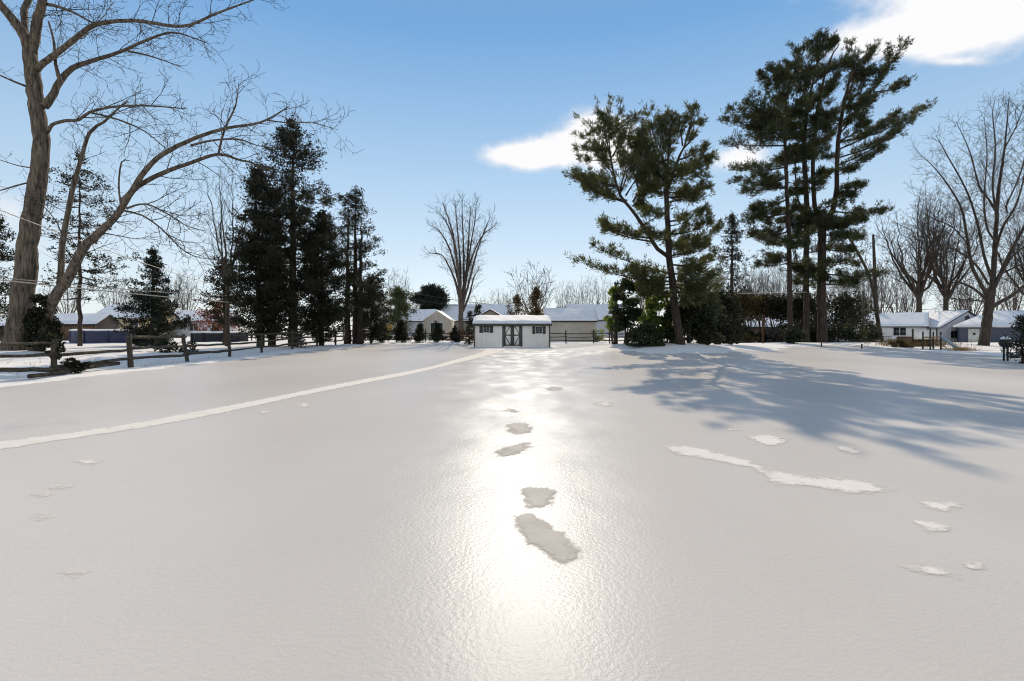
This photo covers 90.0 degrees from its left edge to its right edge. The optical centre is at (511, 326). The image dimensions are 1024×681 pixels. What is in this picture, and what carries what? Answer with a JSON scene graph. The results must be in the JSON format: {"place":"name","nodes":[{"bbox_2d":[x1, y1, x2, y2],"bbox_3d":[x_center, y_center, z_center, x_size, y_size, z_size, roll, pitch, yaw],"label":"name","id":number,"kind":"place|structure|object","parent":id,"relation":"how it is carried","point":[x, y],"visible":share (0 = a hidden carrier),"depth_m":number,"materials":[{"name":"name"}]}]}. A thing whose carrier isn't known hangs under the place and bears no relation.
{"place":"outdoors","nodes":[
{"label":"outdoors","id":0,"kind":"place"},
{"bbox_2d":[0,327,1023,680],"bbox_3d":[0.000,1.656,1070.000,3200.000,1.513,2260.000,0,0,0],"label":"ground","id":1,"kind":"structure","parent":0,"point":[366,531],"depth_m":4.30,"materials":[{"name":"snow"}]},
{"bbox_2d":[0,208,15,337],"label":"cedar tree","id":2,"kind":"object","parent":1,"relation":"on","point":[5,257],"visible":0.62,"depth_m":42.41,"materials":[{"name":"green plant"}]},
{"bbox_2d":[0,367,70,371],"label":"fallen rail","id":3,"kind":"object","parent":1,"relation":"on","point":[32,369],"visible":0.99,"depth_m":16.20,"materials":[{"name":"brown wood"}]},
{"bbox_2d":[18,293,65,351],"bbox_3d":[-24.988,-0.197,27.173,1.768,3.217,1.781,0,0,27],"label":"ivy clump","id":4,"kind":"object","parent":1,"relation":"on","point":[34,315],"visible":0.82,"depth_m":26.84,"materials":[{"name":"green plant"}]},
{"bbox_2d":[36,275,90,312],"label":"round bare tree","id":5,"kind":"object","parent":1,"relation":"on","point":[71,305],"visible":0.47,"depth_m":104.55,"materials":[{"name":"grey plant"}]},
{"bbox_2d":[27,362,120,378],"bbox_3d":[-14.948,1.454,17.650,0.166,0.292,3.504,0,0,1],"label":"fallen rail","id":6,"kind":"object","parent":1,"relation":"on","point":[51,373],"visible":0.88,"depth_m":17.00,"materials":[{"name":"brown wood"}]},
{"bbox_2d":[59,357,91,374],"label":"bramble clump","id":7,"kind":"object","parent":1,"relation":"on","point":[78,365],"visible":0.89,"depth_m":17.41,"materials":[{"name":"green plant"}]},
{"bbox_2d":[54,313,122,339],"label":"house","id":8,"kind":"structure","parent":1,"relation":"on","point":[93,320],"depth_m":61.90,"materials":[{"name":"brick"}]},
{"bbox_2d":[38,144,147,345],"bbox_3d":[-35.969,-6.765,43.119,8.538,17.158,7.770,0,0,0],"label":"cedar tree","id":9,"kind":"object","parent":1,"relation":"on","point":[97,186],"visible":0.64,"depth_m":42.94,"materials":[{"name":"green plant"}]},
{"bbox_2d":[69,329,145,342],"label":"swimming pool","id":10,"kind":"structure","parent":1,"relation":"on","point":[100,336],"depth_m":50.97,"materials":[{"name":"white paint"}]},
{"bbox_2d":[87,271,132,311],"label":"round bare tree","id":11,"kind":"object","parent":1,"relation":"on","point":[113,300],"visible":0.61,"depth_m":112.03,"materials":[{"name":"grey plant"}]},
{"bbox_2d":[97,305,177,335],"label":"yellow house","id":12,"kind":"structure","parent":1,"relation":"on","point":[108,309],"depth_m":83.37,"materials":[{"name":"beige"}]},
{"bbox_2d":[111,245,197,345],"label":"spruce tree","id":13,"kind":"object","parent":1,"relation":"on","point":[155,309],"visible":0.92,"depth_m":43.56,"materials":[{"name":"green plant"}]},
{"bbox_2d":[138,339,197,352],"bbox_3d":[-20.046,1.191,30.082,3.700,0.934,1.245,0,0,0],"label":"brush pile","id":14,"kind":"object","parent":1,"relation":"on","point":[166,342],"visible":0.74,"depth_m":29.98,"materials":[{"name":"brown wood"}]},
{"bbox_2d":[0,0,361,350],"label":"bare maple","id":15,"kind":"object","parent":1,"relation":"on","point":[26,262],"visible":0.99,"depth_m":27.35,"materials":[{"name":"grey plant"}]},
{"bbox_2d":[159,267,208,310],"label":"round bare tree","id":16,"kind":"object","parent":1,"relation":"on","point":[188,295],"visible":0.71,"depth_m":99.86,"materials":[{"name":"grey plant"}]},
{"bbox_2d":[0,330,373,375],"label":"split rail fence","id":17,"kind":"object","parent":1,"relation":"on","point":[130,358],"visible":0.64,"depth_m":21.46,"materials":[{"name":"brown wood"}]},
{"bbox_2d":[44,333,65,359],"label":"vine clump","id":18,"kind":"object","parent":17,"relation":"attached to","point":[49,336],"visible":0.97,"depth_m":17.01,"materials":[{"name":"green plant"}]},
{"bbox_2d":[172,310,243,335],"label":"house","id":19,"kind":"structure","parent":1,"relation":"on","point":[191,313],"depth_m":88.69,"materials":[{"name":"grey"}]},
{"bbox_2d":[190,299,240,330],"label":"red leaf tree","id":20,"kind":"object","parent":1,"relation":"on","point":[214,327],"visible":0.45,"depth_m":57.50,"materials":[{"name":"brown plant"}]},
{"bbox_2d":[190,331,247,341],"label":"swimming pool","id":21,"kind":"structure","parent":1,"relation":"on","point":[205,336],"depth_m":54.83,"materials":[{"name":"white paint"}]},
{"bbox_2d":[193,248,249,342],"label":"cedar tree","id":22,"kind":"object","parent":1,"relation":"on","point":[219,285],"visible":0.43,"depth_m":45.67,"materials":[{"name":"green plant"}]},
{"bbox_2d":[192,157,251,345],"bbox_3d":[-22.933,-6.003,41.535,6.161,15.482,4.739,0,0,28],"label":"slender tree","id":23,"kind":"object","parent":1,"relation":"on","point":[227,323],"visible":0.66,"depth_m":41.29,"materials":[{"name":"brown plant"}]},
{"bbox_2d":[0,348,506,449],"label":"snow path","id":24,"kind":"structure","parent":1,"relation":"on","point":[130,426],"depth_m":9.73,"materials":[{"name":"snow"}]},
{"bbox_2d":[214,157,302,345],"bbox_3d":[-18.134,-5.526,37.230,5.590,14.274,6.308,0,0,0],"label":"cedar tree","id":25,"kind":"object","parent":1,"relation":"on","point":[255,244],"visible":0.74,"depth_m":36.35,"materials":[{"name":"green plant"}]},
{"bbox_2d":[222,104,354,345],"bbox_3d":[-16.506,-7.540,38.632,8.137,18.354,8.699,0,0,24],"label":"cedar tree","id":26,"kind":"object","parent":1,"relation":"on","point":[300,218],"visible":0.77,"depth_m":37.86,"materials":[{"name":"green plant"}]},
{"bbox_2d":[286,202,362,345],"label":"cedar tree","id":27,"kind":"object","parent":1,"relation":"on","point":[323,337],"visible":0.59,"depth_m":39.50,"materials":[{"name":"green plant"}]},
{"bbox_2d":[332,185,393,343],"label":"cedar tree","id":28,"kind":"object","parent":1,"relation":"on","point":[360,296],"visible":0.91,"depth_m":46.69,"materials":[{"name":"green plant"}]},
{"bbox_2d":[350,271,394,342],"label":"cedar tree","id":29,"kind":"object","parent":1,"relation":"on","point":[376,331],"visible":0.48,"depth_m":49.63,"materials":[{"name":"green plant"}]},
{"bbox_2d":[381,282,420,335],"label":"backyard conifer","id":30,"kind":"object","parent":1,"relation":"on","point":[398,294],"visible":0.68,"depth_m":73.47,"materials":[{"name":"green plant"}]},
{"bbox_2d":[391,319,412,342],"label":"young fir","id":31,"kind":"object","parent":1,"relation":"on","point":[400,335],"visible":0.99,"depth_m":52.42,"materials":[{"name":"plant"}]},
{"bbox_2d":[411,323,426,342],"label":"young fir","id":32,"kind":"object","parent":1,"relation":"on","point":[418,335],"visible":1,"depth_m":52.59,"materials":[{"name":"plant"}]},
{"bbox_2d":[403,309,436,335],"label":"house","id":33,"kind":"structure","parent":1,"relation":"on","point":[418,318],"depth_m":90.94,"materials":[{"name":"grey"}]},
{"bbox_2d":[408,283,449,310],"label":"pine","id":34,"kind":"object","parent":1,"relation":"on","point":[430,289],"visible":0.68,"depth_m":97.32,"materials":[{"name":"green plant"}]},
{"bbox_2d":[427,319,447,341],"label":"young fir","id":35,"kind":"object","parent":1,"relation":"on","point":[438,332],"visible":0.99,"depth_m":52.76,"materials":[{"name":"plant"}]},
{"bbox_2d":[422,310,454,337],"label":"gable garage","id":36,"kind":"structure","parent":1,"relation":"on","point":[446,321],"depth_m":75.50,"materials":[{"name":"beige"}]},
{"bbox_2d":[447,322,462,342],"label":"young fir","id":37,"kind":"object","parent":1,"relation":"on","point":[455,336],"visible":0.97,"depth_m":53.07,"materials":[{"name":"plant"}]},
{"bbox_2d":[420,193,498,334],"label":"vase tree","id":38,"kind":"object","parent":1,"relation":"on","point":[461,290],"visible":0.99,"depth_m":61.16,"materials":[{"name":"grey plant"}]},
{"bbox_2d":[459,309,473,343],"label":"juniper","id":39,"kind":"object","parent":1,"relation":"on","point":[469,330],"visible":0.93,"depth_m":46.88,"materials":[{"name":"green plant"}]},
{"bbox_2d":[441,304,512,335],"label":"ranch house","id":40,"kind":"structure","parent":1,"relation":"on","point":[451,311],"depth_m":98.55,"materials":[{"name":"beige"}]},
{"bbox_2d":[472,315,551,346],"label":"garden shed","id":41,"kind":"structure","parent":1,"relation":"on","point":[511,330],"depth_m":41.00,"materials":[{"name":"white"}]},
{"bbox_2d":[504,326,511,345],"bbox_3d":[-0.313,0.680,40.968,0.673,1.660,0.064,0,0,0],"label":"door","id":42,"kind":"structure","parent":41,"relation":"in","point":[507,329],"depth_m":40.95,"materials":[{"name":"white"}]},
{"bbox_2d":[512,326,520,345],"bbox_3d":[0.370,0.680,40.968,0.673,1.660,0.064,0,0,0],"label":"door","id":43,"kind":"structure","parent":41,"relation":"in","point":[516,330],"depth_m":40.94,"materials":[{"name":"white"}]},
{"bbox_2d":[495,442,529,455],"bbox_3d":[0.059,1.574,6.638,0.649,0.011,1.287,0,0,32],"label":"snow patch","id":44,"kind":"object","parent":1,"relation":"on","point":[511,450],"visible":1,"depth_m":6.57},
{"bbox_2d":[504,294,527,314],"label":"backyard conifer","id":45,"kind":"object","parent":1,"relation":"on","point":[517,302],"visible":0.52,"depth_m":65.71,"materials":[{"name":"green plant"}]},
{"bbox_2d":[506,423,532,433],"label":"snow patch","id":46,"kind":"object","parent":1,"relation":"on","point":[519,428],"visible":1,"depth_m":7.99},
{"bbox_2d":[504,261,558,315],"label":"round bare tree","id":47,"kind":"object","parent":1,"relation":"on","point":[545,291],"visible":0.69,"depth_m":85.67,"materials":[{"name":"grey plant"}]},
{"bbox_2d":[527,282,545,315],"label":"backyard conifer","id":48,"kind":"object","parent":1,"relation":"on","point":[535,296],"visible":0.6,"depth_m":65.69,"materials":[{"name":"green plant"}]},
{"bbox_2d":[521,487,556,507],"bbox_3d":[0.253,1.567,4.723,0.540,0.004,0.816,0,0,0],"label":"snow patch","id":49,"kind":"object","parent":1,"relation":"on","point":[537,497],"visible":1,"depth_m":4.76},
{"bbox_2d":[515,513,578,561],"bbox_3d":[0.250,1.566,3.843,0.660,0.001,1.104,0,0,0],"label":"snow patch","id":50,"kind":"object","parent":1,"relation":"on","point":[541,534],"visible":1,"depth_m":3.79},
{"bbox_2d":[542,308,597,341],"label":"long outbuilding","id":51,"kind":"structure","parent":1,"relation":"on","point":[577,320],"depth_m":56.90,"materials":[{"name":"beige"}]},
{"bbox_2d":[550,330,624,342],"bbox_3d":[7.987,1.057,49.981,9.531,1.583,0.201,0,0,7],"label":"split rail fence","id":52,"kind":"object","parent":1,"relation":"on","point":[593,336],"visible":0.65,"depth_m":50.07,"materials":[{"name":"brown wood"}]},
{"bbox_2d":[565,304,626,336],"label":"house","id":53,"kind":"structure","parent":1,"relation":"on","point":[602,310],"depth_m":82.15,"materials":[{"name":"grey"}]},
{"bbox_2d":[584,274,613,303],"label":"round bare tree","id":54,"kind":"object","parent":1,"relation":"on","point":[605,298],"visible":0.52,"depth_m":98.09,"materials":[{"name":"grey plant"}]},
{"bbox_2d":[602,286,623,344],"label":"holly bush","id":55,"kind":"object","parent":1,"relation":"on","point":[612,290],"visible":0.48,"depth_m":33.09,"materials":[{"name":"green plant"}]},
{"bbox_2d":[608,277,642,343],"bbox_3d":[7.119,-0.998,32.141,2.216,4.319,2.389,0,0,12],"label":"holly bush","id":56,"kind":"object","parent":1,"relation":"on","point":[623,320],"visible":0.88,"depth_m":31.61,"materials":[{"name":"green plant"}]},
{"bbox_2d":[561,92,728,344],"bbox_3d":[7.780,-6.018,29.351,10.038,15.175,5.435,0,0,-11],"label":"leaning pine","id":57,"kind":"object","parent":1,"relation":"on","point":[647,170],"visible":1,"depth_m":29.13,"materials":[{"name":"green plant"}]},
{"bbox_2d":[625,321,666,347],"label":"evergreen shrub","id":58,"kind":"object","parent":1,"relation":"on","point":[641,334],"visible":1,"depth_m":29.17,"materials":[{"name":"green plant"}]},
{"bbox_2d":[637,289,672,337],"bbox_3d":[8.627,-0.813,31.041,2.172,3.720,1.896,0,0,0],"label":"rhododendron bush","id":59,"kind":"object","parent":1,"relation":"on","point":[652,305],"visible":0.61,"depth_m":30.66,"materials":[{"name":"green plant"}]},
{"bbox_2d":[659,304,684,342],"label":"evergreen shrub","id":60,"kind":"object","parent":1,"relation":"on","point":[669,331],"visible":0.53,"depth_m":30.05,"materials":[{"name":"green plant"}]},
{"bbox_2d":[679,303,699,342],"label":"evergreen shrub","id":61,"kind":"object","parent":1,"relation":"on","point":[690,338],"visible":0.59,"depth_m":30.22,"materials":[{"name":"green plant"}]},
{"bbox_2d":[681,289,725,343],"bbox_3d":[11.304,-0.604,30.794,3.230,3.489,2.778,0,0,0],"label":"evergreen shrub","id":62,"kind":"object","parent":1,"relation":"on","point":[704,313],"visible":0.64,"depth_m":30.09,"materials":[{"name":"green plant"}]},
{"bbox_2d":[696,322,716,344],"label":"evergreen shrub","id":63,"kind":"object","parent":1,"relation":"on","point":[709,329],"visible":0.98,"depth_m":29.80,"materials":[{"name":"green plant"}]},
{"bbox_2d":[693,287,750,344],"bbox_3d":[14.513,-0.768,36.144,4.489,4.299,2.986,0,0,0],"label":"evergreen shrub","id":64,"kind":"object","parent":1,"relation":"on","point":[729,330],"visible":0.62,"depth_m":35.55,"materials":[{"name":"green plant"}]},
{"bbox_2d":[715,210,755,310],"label":"cedar tree","id":65,"kind":"object","parent":1,"relation":"on","point":[732,223],"visible":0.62,"depth_m":55.76,"materials":[{"name":"green plant"}]},
{"bbox_2d":[724,290,777,335],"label":"tree","id":66,"kind":"object","parent":1,"relation":"on","point":[745,299],"visible":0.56,"depth_m":53.69,"materials":[{"name":"green plant"}]},
{"bbox_2d":[694,316,814,341],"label":"house","id":67,"kind":"structure","parent":1,"relation":"on","point":[756,329],"depth_m":70.75,"materials":[{"name":"brick"}]},
{"bbox_2d":[743,433,785,445],"bbox_3d":[3.631,1.588,7.207,0.810,0.006,1.008,0,0,0],"label":"snow patch","id":68,"kind":"object","parent":1,"relation":"on","point":[769,440],"visible":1,"depth_m":7.22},
{"bbox_2d":[745,259,785,294],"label":"round bare tree","id":69,"kind":"object","parent":1,"relation":"on","point":[756,289],"visible":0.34,"depth_m":91.95,"materials":[{"name":"grey plant"}]},
{"bbox_2d":[717,54,831,331],"bbox_3d":[22.565,-10.936,44.218,9.683,25.242,6.787,0,0,-22],"label":"great pine","id":70,"kind":"object","parent":1,"relation":"on","point":[764,123],"visible":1,"depth_m":44.07,"materials":[{"name":"green plant"}]},
{"bbox_2d":[665,446,885,492],"bbox_3d":[2.730,1.591,5.786,1.238,0.007,2.896,0,0,-39],"label":"snow patch","id":71,"kind":"object","parent":1,"relation":"on","point":[849,486],"visible":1,"depth_m":5.38,"materials":[{"name":"snow"}]},
{"bbox_2d":[765,328,786,341],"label":"shrub","id":72,"kind":"object","parent":1,"relation":"on","point":[774,333],"visible":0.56,"depth_m":48.90,"materials":[{"name":"green plant"}]},
{"bbox_2d":[752,293,801,341],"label":"tree","id":73,"kind":"object","parent":1,"relation":"on","point":[775,301],"visible":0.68,"depth_m":53.45,"materials":[{"name":"green plant"}]},
{"bbox_2d":[762,258,801,312],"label":"round bare tree","id":74,"kind":"object","parent":1,"relation":"on","point":[778,289],"visible":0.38,"depth_m":83.36,"materials":[{"name":"grey plant"}]},
{"bbox_2d":[780,326,808,343],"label":"shrub","id":75,"kind":"object","parent":1,"relation":"on","point":[792,336],"visible":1,"depth_m":43.28,"materials":[{"name":"green plant"}]},
{"bbox_2d":[773,287,830,328],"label":"tree","id":76,"kind":"object","parent":1,"relation":"on","point":[797,302],"visible":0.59,"depth_m":52.50,"materials":[{"name":"green plant"}]},
{"bbox_2d":[766,27,844,341],"bbox_3d":[26.674,-12.723,46.649,6.627,29.236,7.332,0,0,33],"label":"great pine","id":77,"kind":"object","parent":1,"relation":"on","point":[815,47],"visible":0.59,"depth_m":45.98,"materials":[{"name":"green plant"}]},
{"bbox_2d":[796,289,837,329],"bbox_3d":[34.369,-1.414,57.881,5.714,5.974,4.474,0,0,0],"label":"hedge","id":78,"kind":"object","parent":1,"relation":"on","point":[828,298],"visible":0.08,"depth_m":57.61,"materials":[{"name":"green plant"}]},
{"bbox_2d":[812,323,847,341],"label":"shrub","id":79,"kind":"object","parent":1,"relation":"on","point":[834,331],"visible":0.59,"depth_m":46.70,"materials":[{"name":"green plant"}]},
{"bbox_2d":[811,291,873,340],"bbox_3d":[36.202,-1.250,55.641,6.601,5.552,4.031,0,0,-11],"label":"hedge","id":80,"kind":"object","parent":1,"relation":"on","point":[843,303],"visible":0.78,"depth_m":55.41,"materials":[{"name":"green plant"}]},
{"bbox_2d":[834,323,869,341],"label":"shrub","id":81,"kind":"object","parent":1,"relation":"on","point":[851,333],"visible":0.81,"depth_m":47.24,"materials":[{"name":"green plant"}]},
{"bbox_2d":[831,300,880,341],"bbox_3d":[40.272,-0.735,60.005,5.428,5.238,3.715,0,0,0],"label":"hedge","id":82,"kind":"object","parent":1,"relation":"on","point":[871,325],"visible":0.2,"depth_m":59.55,"materials":[{"name":"green plant"}]},
{"bbox_2d":[776,34,937,342],"bbox_3d":[31.227,-12.335,45.793,14.532,28.800,6.164,0,0,0],"label":"great pine","id":83,"kind":"object","parent":1,"relation":"on","point":[857,215],"visible":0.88,"depth_m":45.45,"materials":[{"name":"green plant"}]},
{"bbox_2d":[830,213,891,340],"bbox_3d":[40.276,-5.974,59.105,10.010,15.336,3.816,0,0,-24],"label":"dead snag","id":84,"kind":"object","parent":1,"relation":"on","point":[873,284],"visible":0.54,"depth_m":59.79,"materials":[{"name":"brown plant"}]},
{"bbox_2d":[854,256,906,312],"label":"round bare tree","id":85,"kind":"object","parent":1,"relation":"on","point":[883,297],"visible":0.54,"depth_m":102.88,"materials":[{"name":"grey plant"}]},
{"bbox_2d":[861,310,928,341],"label":"porch house","id":86,"kind":"structure","parent":1,"relation":"on","point":[901,325],"depth_m":78.77,"materials":[{"name":"white paint"}]},
{"bbox_2d":[880,264,924,312],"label":"round bare tree","id":87,"kind":"object","parent":1,"relation":"on","point":[897,305],"visible":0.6,"depth_m":107.62,"materials":[{"name":"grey plant"}]},
{"bbox_2d":[886,268,936,312],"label":"round bare tree","id":88,"kind":"object","parent":1,"relation":"on","point":[905,297],"visible":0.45,"depth_m":115.65,"materials":[{"name":"grey plant"}]},
{"bbox_2d":[887,329,939,340],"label":"raised deck","id":89,"kind":"structure","parent":1,"relation":"on","point":[917,334],"depth_m":45.58,"materials":[{"name":"brown wood"}]},
{"bbox_2d":[852,338,982,346],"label":"dry grass","id":90,"kind":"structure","parent":1,"relation":"on","point":[916,343],"depth_m":40.70,"materials":[{"name":"brown plant"}]},
{"bbox_2d":[864,168,982,311],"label":"tall bare tree","id":91,"kind":"object","parent":1,"relation":"on","point":[917,290],"visible":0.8,"depth_m":87.38,"materials":[{"name":"brown plant"}]},
{"bbox_2d":[903,564,949,574],"bbox_3d":[2.726,1.586,3.378,0.495,0.006,0.432,0,0,0],"label":"snow patch","id":92,"kind":"object","parent":1,"relation":"on","point":[928,568],"visible":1,"depth_m":3.35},
{"bbox_2d":[913,520,949,530],"bbox_3d":[3.388,1.594,4.100,0.495,0.004,0.432,0,0,0],"label":"snow patch","id":93,"kind":"object","parent":1,"relation":"on","point":[932,526],"visible":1,"depth_m":4.09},
{"bbox_2d":[922,332,957,349],"bbox_3d":[30.315,1.047,36.258,2.240,1.444,2.043,0,0,0],"label":"playset slide","id":94,"kind":"object","parent":1,"relation":"on","point":[941,337],"visible":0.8,"depth_m":35.80,"materials":[{"name":"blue plastic"}]},
{"bbox_2d":[922,501,960,510],"bbox_3d":[3.870,1.595,4.567,0.585,0.001,0.432,0,0,0],"label":"snow patch","id":95,"kind":"object","parent":1,"relation":"on","point":[942,506],"visible":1,"depth_m":4.58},
{"bbox_2d":[893,186,998,310],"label":"tall bare tree","id":96,"kind":"object","parent":1,"relation":"on","point":[966,273],"visible":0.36,"depth_m":89.26,"materials":[{"name":"brown plant"}]},
{"bbox_2d":[927,310,976,341],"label":"gable house","id":97,"kind":"structure","parent":1,"relation":"on","point":[943,322],"depth_m":76.03,"materials":[{"name":"grey"}]},
{"bbox_2d":[926,262,985,310],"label":"round bare tree","id":98,"kind":"object","parent":1,"relation":"on","point":[962,306],"visible":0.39,"depth_m":109.72,"materials":[{"name":"grey plant"}]},
{"bbox_2d":[895,82,1023,345],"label":"spreading bare tree","id":99,"kind":"object","parent":1,"relation":"on","point":[990,303],"visible":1,"depth_m":42.98,"materials":[{"name":"brown plant"}]},
{"bbox_2d":[951,270,997,314],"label":"round bare tree","id":100,"kind":"object","parent":1,"relation":"on","point":[976,307],"visible":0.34,"depth_m":119.63,"materials":[{"name":"grey plant"}]},
{"bbox_2d":[952,310,1023,342],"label":"garage house","id":101,"kind":"structure","parent":1,"relation":"on","point":[968,330],"depth_m":71.08,"materials":[{"name":"white stone"}]},
{"bbox_2d":[974,261,1022,310],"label":"round bare tree","id":102,"kind":"object","parent":1,"relation":"on","point":[1000,291],"visible":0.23,"depth_m":113.53,"materials":[{"name":"grey plant"}]},
{"bbox_2d":[979,203,1023,294],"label":"tall bare tree","id":103,"kind":"object","parent":1,"relation":"on","point":[1014,259],"visible":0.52,"depth_m":93.15,"materials":[{"name":"brown plant"}]},
{"bbox_2d":[985,260,1023,310],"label":"round bare tree","id":104,"kind":"object","parent":1,"relation":"on","point":[1015,301],"visible":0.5,"depth_m":105.73,"materials":[{"name":"grey plant"}]},
{"bbox_2d":[1000,307,1023,363],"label":"corner conifer","id":105,"kind":"object","parent":1,"relation":"on","point":[1019,344],"visible":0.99,"depth_m":22.52,"materials":[{"name":"green plant"}]},
{"bbox_2d":[0,0,1023,327],"label":"sky","id":106,"kind":"structure","parent":0,"point":[448,98],"materials":[{"name":"blue"}]},
{"bbox_3d":[-18.883,-0.763,44.000,0.266,5.200,0.280,0,0,0],"label":"utility pole","id":107,"kind":"object","parent":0,"visible":0},
{"bbox_2d":[0,279,231,302],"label":"overhead cable","id":108,"kind":"object","parent":107,"relation":"attached to","point":[109,291],"visible":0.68,"depth_m":30.87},
{"bbox_2d":[0,277,254,296],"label":"overhead cable","id":109,"kind":"object","parent":107,"relation":"attached to","point":[107,287],"visible":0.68,"depth_m":31.25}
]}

